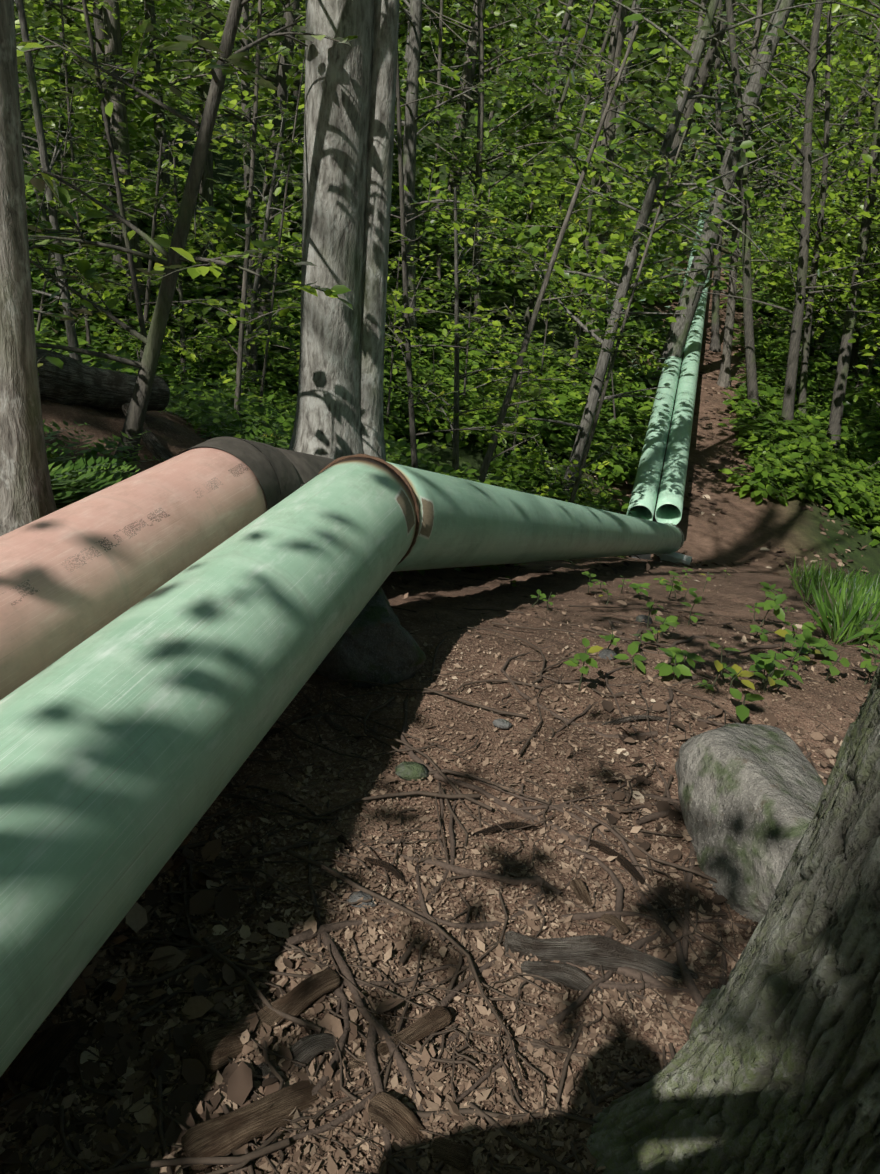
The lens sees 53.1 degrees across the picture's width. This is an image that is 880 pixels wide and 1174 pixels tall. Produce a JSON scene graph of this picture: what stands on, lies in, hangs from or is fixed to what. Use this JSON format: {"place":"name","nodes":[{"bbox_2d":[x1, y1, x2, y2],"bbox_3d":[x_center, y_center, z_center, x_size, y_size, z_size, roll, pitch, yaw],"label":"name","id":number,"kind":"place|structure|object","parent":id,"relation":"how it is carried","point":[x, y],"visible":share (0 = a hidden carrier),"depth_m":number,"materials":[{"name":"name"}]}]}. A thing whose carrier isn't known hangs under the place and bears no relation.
{"place":"outdoors","nodes":[
{"label":"outdoors","id":0,"kind":"place"},
{"bbox_2d":[0,0,879,1173],"bbox_3d":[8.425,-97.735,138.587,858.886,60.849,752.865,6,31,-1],"label":"ground","id":1,"kind":"structure","parent":0,"point":[738,534],"depth_m":3.73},
{"bbox_2d":[0,0,56,535],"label":"tree","id":2,"kind":"object","parent":1,"relation":"on","point":[26,495],"visible":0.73,"depth_m":3.51,"materials":[{"name":"grey plant"}]},
{"bbox_2d":[14,0,141,361],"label":"tree","id":3,"kind":"object","parent":1,"relation":"on","point":[39,126],"visible":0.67,"depth_m":9.71,"materials":[{"name":"green plant"}]},
{"bbox_2d":[18,64,141,331],"bbox_3d":[-5.257,-5.172,12.835,2.060,4.384,2.098,6,31,-1],"label":"tree","id":4,"kind":"object","parent":1,"relation":"on","point":[94,160],"visible":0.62,"depth_m":12.38,"materials":[{"name":"green plant"}]},
{"bbox_2d":[14,3,149,293],"bbox_3d":[-6.784,-8.944,14.822,3.751,9.192,3.800,6,31,-1],"label":"tree","id":5,"kind":"object","parent":1,"relation":"on","point":[44,216],"visible":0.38,"depth_m":15.15,"materials":[{"name":"green plant"}]},
{"bbox_2d":[14,0,163,365],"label":"tree","id":6,"kind":"object","parent":1,"relation":"on","point":[60,60],"visible":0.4,"depth_m":13.23,"materials":[{"name":"green plant"}]},
{"bbox_2d":[18,0,177,223],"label":"tree","id":7,"kind":"object","parent":1,"relation":"on","point":[62,102],"visible":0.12,"depth_m":18.74,"materials":[{"name":"green plant"}]},
{"bbox_2d":[36,349,173,462],"bbox_3d":[-2.426,-1.388,6.044,1.698,0.760,1.266,6,31,-1],"label":"fallen log","id":8,"kind":"object","parent":1,"relation":"on","point":[72,381],"depth_m":6.06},
{"bbox_2d":[50,0,195,157],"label":"tree","id":9,"kind":"object","parent":1,"relation":"on","point":[144,128],"visible":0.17,"depth_m":20.75,"materials":[{"name":"green plant"}]},
{"bbox_2d":[15,0,240,285],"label":"tree","id":10,"kind":"object","parent":1,"relation":"on","point":[98,37],"visible":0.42,"depth_m":16.67,"materials":[{"name":"green plant"}]},
{"bbox_2d":[0,447,267,699],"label":"pink pipe","id":11,"kind":"object","parent":1,"relation":"on","point":[74,575],"visible":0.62,"depth_m":2.79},
{"bbox_2d":[176,437,280,509],"bbox_3d":[-0.965,-0.398,3.910,0.512,0.526,0.281,12,31,8],"label":"sleeve","id":12,"kind":"object","parent":11,"relation":"on","point":[254,459],"visible":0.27,"depth_m":3.81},
{"bbox_2d":[246,441,334,492],"bbox_3d":[-0.079,-0.536,6.322,0.500,2.518,4.739,19,33,19],"label":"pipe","id":13,"kind":"object","parent":11,"relation":"attached to","point":[308,467],"visible":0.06,"depth_m":4.24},
{"bbox_2d":[204,436,300,500],"bbox_3d":[-0.910,-0.433,4.073,0.516,0.567,0.365,19,33,19],"label":"sleeve","id":14,"kind":"object","parent":13,"relation":"attached to","point":[285,471],"visible":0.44,"depth_m":3.97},
{"bbox_2d":[43,0,230,275],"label":"tree","id":15,"kind":"object","parent":1,"relation":"on","point":[147,14],"visible":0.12,"depth_m":18.38,"materials":[{"name":"green plant"}]},
{"bbox_2d":[16,0,258,349],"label":"tree","id":16,"kind":"object","parent":1,"relation":"on","point":[107,109],"visible":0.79,"depth_m":6.29,"materials":[{"name":"green plant"}]},
{"bbox_2d":[14,0,265,317],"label":"tree","id":17,"kind":"object","parent":1,"relation":"on","point":[112,27],"visible":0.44,"depth_m":15.75,"materials":[{"name":"green plant"}]},
{"bbox_2d":[93,122,221,370],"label":"tree","id":18,"kind":"object","parent":1,"relation":"on","point":[147,277],"visible":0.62,"depth_m":12.79,"materials":[{"name":"green plant"}]},
{"bbox_2d":[23,0,304,288],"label":"tree","id":19,"kind":"object","parent":1,"relation":"on","point":[205,184],"visible":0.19,"depth_m":18.73,"materials":[{"name":"green plant"}]},
{"bbox_2d":[39,340,292,509],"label":"ferns","id":20,"kind":"object","parent":1,"relation":"on","point":[78,477],"visible":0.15,"depth_m":4.70,"materials":[{"name":"green plant"}]},
{"bbox_2d":[101,141,245,397],"bbox_3d":[-4.308,-4.946,14.391,2.261,4.294,2.534,6,31,-1],"label":"tree","id":21,"kind":"object","parent":1,"relation":"on","point":[165,163],"visible":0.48,"depth_m":14.15,"materials":[{"name":"green plant"}]},
{"bbox_2d":[16,0,357,480],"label":"tree","id":22,"kind":"object","parent":1,"relation":"on","point":[216,65],"visible":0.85,"depth_m":4.59,"materials":[{"name":"brown plant"}]},
{"bbox_2d":[123,0,288,193],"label":"tree","id":23,"kind":"object","parent":1,"relation":"on","point":[191,8],"visible":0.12,"depth_m":23.77,"materials":[{"name":"green plant"}]},
{"bbox_2d":[0,457,416,1076],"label":"green pipe","id":24,"kind":"object","parent":1,"relation":"on","point":[132,737],"visible":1,"depth_m":1.91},
{"bbox_2d":[318,454,419,564],"bbox_3d":[-0.337,-0.307,3.806,0.524,0.508,0.162,15,32,14],"label":"weld bead","id":25,"kind":"object","parent":24,"relation":"on","point":[399,473],"visible":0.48,"depth_m":3.73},
{"bbox_2d":[165,0,305,178],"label":"tree","id":26,"kind":"object","parent":1,"relation":"on","point":[298,167],"visible":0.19,"depth_m":21.47,"materials":[{"name":"green plant"}]},
{"bbox_2d":[170,65,303,395],"bbox_3d":[-2.768,-4.957,13.511,3.156,5.364,2.044,31,39,34],"label":"tree","id":27,"kind":"object","parent":1,"relation":"on","point":[269,205],"visible":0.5,"depth_m":12.96,"materials":[{"name":"green plant"}]},
{"bbox_2d":[179,0,305,425],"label":"tree","id":28,"kind":"object","parent":1,"relation":"on","point":[251,138],"visible":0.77,"depth_m":9.45,"materials":[{"name":"green plant"}]},
{"bbox_2d":[78,0,408,386],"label":"tree","id":29,"kind":"object","parent":1,"relation":"on","point":[221,247],"visible":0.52,"depth_m":15.19,"materials":[{"name":"green plant"}]},
{"bbox_2d":[190,969,340,1074],"bbox_3d":[-0.381,0.949,1.962,0.088,0.103,0.374,31,38,34],"label":"dead wood","id":30,"kind":"object","parent":1,"relation":"on","point":[211,1051],"visible":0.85,"depth_m":1.94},
{"bbox_2d":[135,0,404,347],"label":"tree","id":31,"kind":"object","parent":1,"relation":"on","point":[280,85],"visible":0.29,"depth_m":15.82,"materials":[{"name":"green plant"}]},
{"bbox_2d":[188,0,396,416],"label":"tree","id":32,"kind":"object","parent":1,"relation":"on","point":[267,262],"visible":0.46,"depth_m":11.49,"materials":[{"name":"green plant"}]},
{"bbox_2d":[254,1033,337,1086],"bbox_3d":[-0.308,1.007,1.889,0.194,0.063,0.065,-19,40,-37],"label":"dead wood","id":33,"kind":"object","parent":1,"relation":"on","point":[306,1049],"visible":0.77,"depth_m":1.88,"materials":[{"name":"wood"}]},
{"bbox_2d":[181,1006,452,1169],"bbox_3d":[-0.222,1.016,1.825,0.626,0.129,0.079,-16,38,-33],"label":"dead wood","id":34,"kind":"object","parent":1,"relation":"on","point":[223,1135],"visible":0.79,"depth_m":1.72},
{"bbox_2d":[288,0,373,458],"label":"tree","id":35,"kind":"object","parent":1,"relation":"on","point":[327,423],"visible":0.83,"depth_m":5.08,"materials":[{"name":"grey plant"}]},
{"bbox_2d":[261,1,460,213],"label":"tree","id":36,"kind":"object","parent":1,"relation":"on","point":[395,151],"visible":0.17,"depth_m":24.59,"materials":[{"name":"green plant"}]},
{"bbox_2d":[314,586,425,687],"bbox_3d":[-0.375,0.230,3.575,0.455,0.347,0.483,-19,39,-36],"label":"stone","id":37,"kind":"object","parent":1,"relation":"on","point":[376,642],"visible":0.65,"depth_m":3.46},
{"bbox_2d":[360,0,399,460],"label":"tree","id":38,"kind":"object","parent":1,"relation":"on","point":[380,156],"visible":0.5,"depth_m":5.19,"materials":[{"name":"grey plant"}]},
{"bbox_2d":[297,0,492,341],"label":"tree","id":39,"kind":"object","parent":1,"relation":"on","point":[413,15],"visible":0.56,"depth_m":18.95,"materials":[{"name":"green plant"}]},
{"bbox_2d":[292,0,519,298],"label":"tree","id":40,"kind":"object","parent":1,"relation":"on","point":[451,110],"visible":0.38,"depth_m":23.65,"materials":[{"name":"green plant"}]},
{"bbox_2d":[383,251,454,428],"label":"tree","id":41,"kind":"object","parent":1,"relation":"on","point":[410,295],"visible":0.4,"depth_m":16.10,"materials":[{"name":"green plant"}]},
{"bbox_2d":[368,1091,472,1170],"bbox_3d":[-0.042,1.069,1.721,0.226,0.078,0.061,22,34,23],"label":"dead wood","id":42,"kind":"object","parent":1,"relation":"on","point":[395,1117],"visible":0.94,"depth_m":1.72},
{"bbox_2d":[293,54,549,468],"bbox_3d":[-0.333,-3.277,8.885,2.856,6.140,2.206,-15,37,-32],"label":"tree","id":43,"kind":"object","parent":1,"relation":"on","point":[408,342],"visible":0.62,"depth_m":8.84,"materials":[{"name":"green plant"}]},
{"bbox_2d":[0,560,865,1173],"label":"twigs","id":44,"kind":"object","parent":1,"relation":"on","point":[264,1148],"visible":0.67,"depth_m":2.13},
{"bbox_2d":[0,306,879,1173],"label":"dirt path","id":45,"kind":"structure","parent":1,"relation":"on","point":[106,1038],"depth_m":2.07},
{"bbox_2d":[25,171,879,575],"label":"undergrowth","id":46,"kind":"object","parent":1,"relation":"on","point":[843,475],"visible":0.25,"depth_m":20.66,"materials":[{"name":"green plant"}]},
{"bbox_2d":[422,0,494,104],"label":"tree","id":47,"kind":"object","parent":1,"relation":"on","point":[461,46],"visible":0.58,"depth_m":58.31,"materials":[{"name":"green plant"}]},
{"bbox_2d":[416,223,521,407],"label":"tree","id":48,"kind":"object","parent":1,"relation":"on","point":[463,226],"visible":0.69,"depth_m":18.17,"materials":[{"name":"green plant"}]},
{"bbox_2d":[400,180,556,470],"bbox_3d":[0.523,-3.462,13.489,2.000,5.117,2.468,-18,39,-35],"label":"tree","id":49,"kind":"object","parent":1,"relation":"on","point":[454,419],"visible":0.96,"depth_m":13.15,"materials":[{"name":"green plant"}]},
{"bbox_2d":[409,0,571,334],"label":"tree","id":50,"kind":"object","parent":1,"relation":"on","point":[480,164],"visible":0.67,"depth_m":21.09,"materials":[{"name":"green plant"}]},
{"bbox_2d":[390,0,608,246],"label":"tree","id":51,"kind":"object","parent":1,"relation":"on","point":[468,73],"visible":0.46,"depth_m":26.34,"materials":[{"name":"green plant"}]},
{"bbox_2d":[347,615,651,907],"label":"stones","id":52,"kind":"object","parent":1,"relation":"on","point":[410,771],"visible":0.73,"depth_m":2.92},
{"bbox_2d":[449,0,549,123],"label":"tree","id":53,"kind":"object","parent":1,"relation":"on","point":[498,14],"visible":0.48,"depth_m":56.71,"materials":[{"name":"green plant"}]},
{"bbox_2d":[130,608,873,1173],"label":"roots","id":54,"kind":"object","parent":1,"relation":"on","point":[376,1028],"visible":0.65,"depth_m":2.36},
{"bbox_2d":[473,322,564,453],"bbox_3d":[1.481,-3.683,17.799,1.977,2.984,1.955,14,32,11],"label":"shrub","id":55,"kind":"object","parent":1,"relation":"on","point":[529,385],"visible":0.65,"depth_m":17.50,"materials":[{"name":"green plant"}]},
{"bbox_2d":[473,0,587,143],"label":"tree","id":56,"kind":"object","parent":1,"relation":"on","point":[537,35],"visible":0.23,"depth_m":52.56,"materials":[{"name":"green plant"}]},
{"bbox_2d":[388,462,683,571],"bbox_3d":[1.942,-0.605,9.964,0.500,5.846,12.152,19,33,19],"label":"pipe","id":57,"kind":"object","parent":1,"relation":"on","point":[465,523],"visible":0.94,"depth_m":5.21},
{"bbox_2d":[506,199,597,385],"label":"tree","id":58,"kind":"object","parent":1,"relation":"on","point":[559,264],"visible":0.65,"depth_m":20.84,"materials":[{"name":"green plant"}]},
{"bbox_2d":[483,0,623,272],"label":"tree","id":59,"kind":"object","parent":1,"relation":"on","point":[526,113],"visible":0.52,"depth_m":28.29,"materials":[{"name":"green plant"}]},
{"bbox_2d":[441,0,668,321],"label":"tree","id":60,"kind":"object","parent":1,"relation":"on","point":[534,193],"visible":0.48,"depth_m":24.04,"materials":[{"name":"green plant"}]},
{"bbox_2d":[468,0,646,193],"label":"tree","id":61,"kind":"object","parent":1,"relation":"on","point":[545,77],"visible":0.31,"depth_m":37.63,"materials":[{"name":"green plant"}]},
{"bbox_2d":[509,451,611,506],"bbox_3d":[2.647,-1.779,16.331,1.946,1.976,3.038,22,34,24],"label":"shrub","id":62,"kind":"object","parent":1,"relation":"on","point":[595,484],"visible":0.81,"depth_m":15.59,"materials":[{"name":"green plant"}]},
{"bbox_2d":[493,0,631,174],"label":"tree","id":63,"kind":"object","parent":1,"relation":"on","point":[560,13],"visible":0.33,"depth_m":45.21,"materials":[{"name":"green plant"}]},
{"bbox_2d":[520,960,622,1000],"bbox_3d":[0.321,0.971,2.150,0.262,0.082,0.065,16,32,15],"label":"dead wood","id":64,"kind":"object","parent":1,"relation":"on","point":[572,977],"visible":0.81,"depth_m":2.14,"materials":[{"name":"wood"}]},
{"bbox_2d":[471,25,700,481],"bbox_3d":[1.669,-3.876,12.074,2.455,6.571,2.045,6,31,-1],"label":"tree","id":65,"kind":"object","parent":1,"relation":"on","point":[540,301],"visible":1,"depth_m":11.67,"materials":[{"name":"green plant"}]},
{"bbox_2d":[502,0,674,296],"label":"tree","id":66,"kind":"object","parent":1,"relation":"on","point":[628,142],"visible":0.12,"depth_m":28.11,"materials":[{"name":"green plant"}]},
{"bbox_2d":[570,878,628,933],"bbox_3d":[0.438,0.888,2.425,0.044,0.072,0.215,-13,36,-30],"label":"dead wood","id":67,"kind":"object","parent":1,"relation":"on","point":[579,888],"visible":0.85,"depth_m":2.46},
{"bbox_2d":[503,930,697,980],"bbox_3d":[0.409,0.944,2.244,0.505,0.091,0.096,9,31,3],"label":"dead wood","id":68,"kind":"object","parent":1,"relation":"on","point":[598,951],"visible":0.75,"depth_m":2.23,"materials":[{"name":"wood"}]},
{"bbox_2d":[565,260,646,427],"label":"tree","id":69,"kind":"object","parent":1,"relation":"on","point":[605,286],"visible":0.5,"depth_m":20.52,"materials":[{"name":"green plant"}]},
{"bbox_2d":[564,820,652,894],"bbox_3d":[0.515,0.812,2.661,0.032,0.056,0.375,-21,41,-38],"label":"dead wood","id":70,"kind":"object","parent":1,"relation":"on","point":[627,865],"visible":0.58,"depth_m":2.62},
{"bbox_2d":[534,0,683,339],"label":"tree","id":71,"kind":"object","parent":1,"relation":"on","point":[608,134],"visible":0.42,"depth_m":25.06,"materials":[{"name":"green plant"}]},
{"bbox_2d":[502,0,715,245],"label":"tree","id":72,"kind":"object","parent":1,"relation":"on","point":[595,104],"visible":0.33,"depth_m":34.26,"materials":[{"name":"green plant"}]},
{"bbox_2d":[489,0,739,377],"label":"tree","id":73,"kind":"object","parent":1,"relation":"on","point":[599,222],"visible":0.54,"depth_m":21.32,"materials":[{"name":"green plant"}]},
{"bbox_2d":[558,125,735,502],"bbox_3d":[3.233,-3.886,14.733,2.322,6.970,1.920,6,31,-1],"label":"tree","id":74,"kind":"object","parent":1,"relation":"on","point":[657,160],"visible":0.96,"depth_m":13.94,"materials":[{"name":"green plant"}]},
{"bbox_2d":[463,0,831,499],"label":"tree","id":75,"kind":"object","parent":1,"relation":"on","point":[624,285],"visible":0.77,"depth_m":15.05,"materials":[{"name":"green plant"}]},
{"bbox_2d":[627,0,704,144],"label":"tree","id":76,"kind":"object","parent":1,"relation":"on","point":[653,38],"visible":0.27,"depth_m":62.42,"materials":[{"name":"green plant"}]},
{"bbox_2d":[565,0,775,336],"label":"tree","id":77,"kind":"object","parent":1,"relation":"on","point":[702,76],"visible":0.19,"depth_m":25.86,"materials":[{"name":"green plant"}]},
{"bbox_2d":[627,177,713,520],"bbox_3d":[13.490,-18.033,45.976,0.500,0.865,70.002,14,32,11],"label":"pipe","id":78,"kind":"object","parent":1,"relation":"on","point":[642,502],"visible":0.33,"depth_m":19.70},
{"bbox_2d":[627,0,730,185],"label":"tree","id":79,"kind":"object","parent":1,"relation":"on","point":[669,42],"visible":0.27,"depth_m":55.77,"materials":[{"name":"green plant"}]},
{"bbox_2d":[655,190,713,524],"bbox_3d":[14.087,-18.080,46.170,0.500,0.865,70.002,14,32,11],"label":"pipe","id":80,"kind":"object","parent":1,"relation":"on","point":[669,507],"visible":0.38,"depth_m":20.55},
{"bbox_2d":[505,563,879,720],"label":"seedlings","id":81,"kind":"object","parent":1,"relation":"on","point":[767,664],"visible":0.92,"depth_m":4.12,"materials":[{"name":"green plant"}]},
{"bbox_2d":[625,0,787,197],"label":"tree","id":82,"kind":"object","parent":1,"relation":"on","point":[695,37],"visible":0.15,"depth_m":41.28,"materials":[{"name":"green plant"}]},
{"bbox_2d":[637,0,795,226],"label":"tree","id":83,"kind":"object","parent":1,"relation":"on","point":[688,27],"visible":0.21,"depth_m":45.33,"materials":[{"name":"green plant"}]},
{"bbox_2d":[650,0,803,201],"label":"tree","id":84,"kind":"object","parent":1,"relation":"on","point":[771,80],"visible":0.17,"depth_m":55.07,"materials":[{"name":"green plant"}]},
{"bbox_2d":[647,0,812,351],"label":"tree","id":85,"kind":"object","parent":1,"relation":"on","point":[715,345],"visible":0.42,"depth_m":28.61,"materials":[{"name":"green plant"}]},
{"bbox_2d":[684,2,775,188],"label":"tree","id":86,"kind":"object","parent":1,"relation":"on","point":[725,69],"visible":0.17,"depth_m":63.55,"materials":[{"name":"green plant"}]},
{"bbox_2d":[612,0,851,387],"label":"tree","id":87,"kind":"object","parent":1,"relation":"on","point":[724,377],"visible":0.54,"depth_m":25.21,"materials":[{"name":"green plant"}]},
{"bbox_2d":[586,664,879,1173],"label":"tree trunk","id":88,"kind":"object","parent":1,"relation":"on","point":[772,1066],"visible":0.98,"depth_m":1.33,"materials":[{"name":"grey plant"}]},
{"bbox_2d":[635,0,838,386],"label":"tree","id":89,"kind":"object","parent":1,"relation":"on","point":[677,334],"visible":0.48,"depth_m":23.30,"materials":[{"name":"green plant"}]},
{"bbox_2d":[675,723,824,922],"bbox_3d":[1.024,0.762,2.752,0.498,0.502,0.984,6,31,-1],"label":"boulder","id":90,"kind":"object","parent":1,"relation":"on","point":[749,795],"visible":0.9,"depth_m":2.64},
{"bbox_2d":[655,0,857,417],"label":"tree","id":91,"kind":"object","parent":1,"relation":"on","point":[748,280],"visible":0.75,"depth_m":22.63,"materials":[{"name":"green plant"}]},
{"bbox_2d":[678,0,879,430],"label":"tree","id":92,"kind":"object","parent":1,"relation":"on","point":[800,288],"visible":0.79,"depth_m":21.07,"materials":[{"name":"green plant"}]},
{"bbox_2d":[740,0,833,190],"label":"tree","id":93,"kind":"object","parent":1,"relation":"on","point":[788,40],"visible":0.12,"depth_m":69.73,"materials":[{"name":"green plant"}]},
{"bbox_2d":[726,132,879,355],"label":"tree","id":94,"kind":"object","parent":1,"relation":"on","point":[867,333],"visible":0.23,"depth_m":28.32,"materials":[{"name":"green plant"}]},
{"bbox_2d":[735,0,879,335],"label":"tree","id":95,"kind":"object","parent":1,"relation":"on","point":[843,49],"visible":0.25,"depth_m":30.87,"materials":[{"name":"green plant"}]},
{"bbox_2d":[738,5,879,366],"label":"tree","id":96,"kind":"object","parent":1,"relation":"on","point":[858,67],"visible":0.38,"depth_m":28.19,"materials":[{"name":"green plant"}]},
{"bbox_2d":[747,0,875,214],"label":"tree","id":97,"kind":"object","parent":1,"relation":"on","point":[779,77],"visible":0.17,"depth_m":58.32,"materials":[{"name":"green plant"}]},
{"bbox_2d":[751,0,879,413],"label":"tree","id":98,"kind":"object","parent":1,"relation":"on","point":[822,236],"visible":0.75,"depth_m":22.56,"materials":[{"name":"green plant"}]},
{"bbox_2d":[757,0,875,239],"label":"tree","id":99,"kind":"object","parent":1,"relation":"on","point":[832,57],"visible":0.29,"depth_m":50.98,"materials":[{"name":"green plant"}]},
{"bbox_2d":[757,0,879,272],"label":"tree","id":100,"kind":"object","parent":1,"relation":"on","point":[849,92],"visible":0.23,"depth_m":43.47,"materials":[{"name":"green plant"}]},
{"bbox_2d":[780,0,879,450],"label":"tree","id":101,"kind":"object","parent":1,"relation":"on","point":[842,370],"visible":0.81,"depth_m":21.94,"materials":[{"name":"green plant"}]},
{"bbox_2d":[785,4,879,224],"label":"tree","id":102,"kind":"object","parent":1,"relation":"on","point":[856,99],"visible":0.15,"depth_m":40.03,"materials":[{"name":"green plant"}]},
{"bbox_2d":[786,556,879,645],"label":"grass","id":103,"kind":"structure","parent":1,"relation":"on","point":[853,611],"depth_m":5.29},
{"bbox_2d":[790,168,879,391],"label":"tree","id":104,"kind":"object","parent":1,"relation":"on","point":[869,365],"visible":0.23,"depth_m":29.76,"materials":[{"name":"green plant"}]},
{"bbox_2d":[825,0,879,467],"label":"tree","id":105,"kind":"object","parent":1,"relation":"on","point":[867,158],"visible":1,"depth_m":18.39,"materials":[{"name":"green plant"}]},
{"bbox_2d":[827,12,879,383],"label":"tree","id":106,"kind":"object","parent":1,"relation":"on","point":[854,356],"visible":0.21,"depth_m":29.09,"materials":[{"name":"green plant"}]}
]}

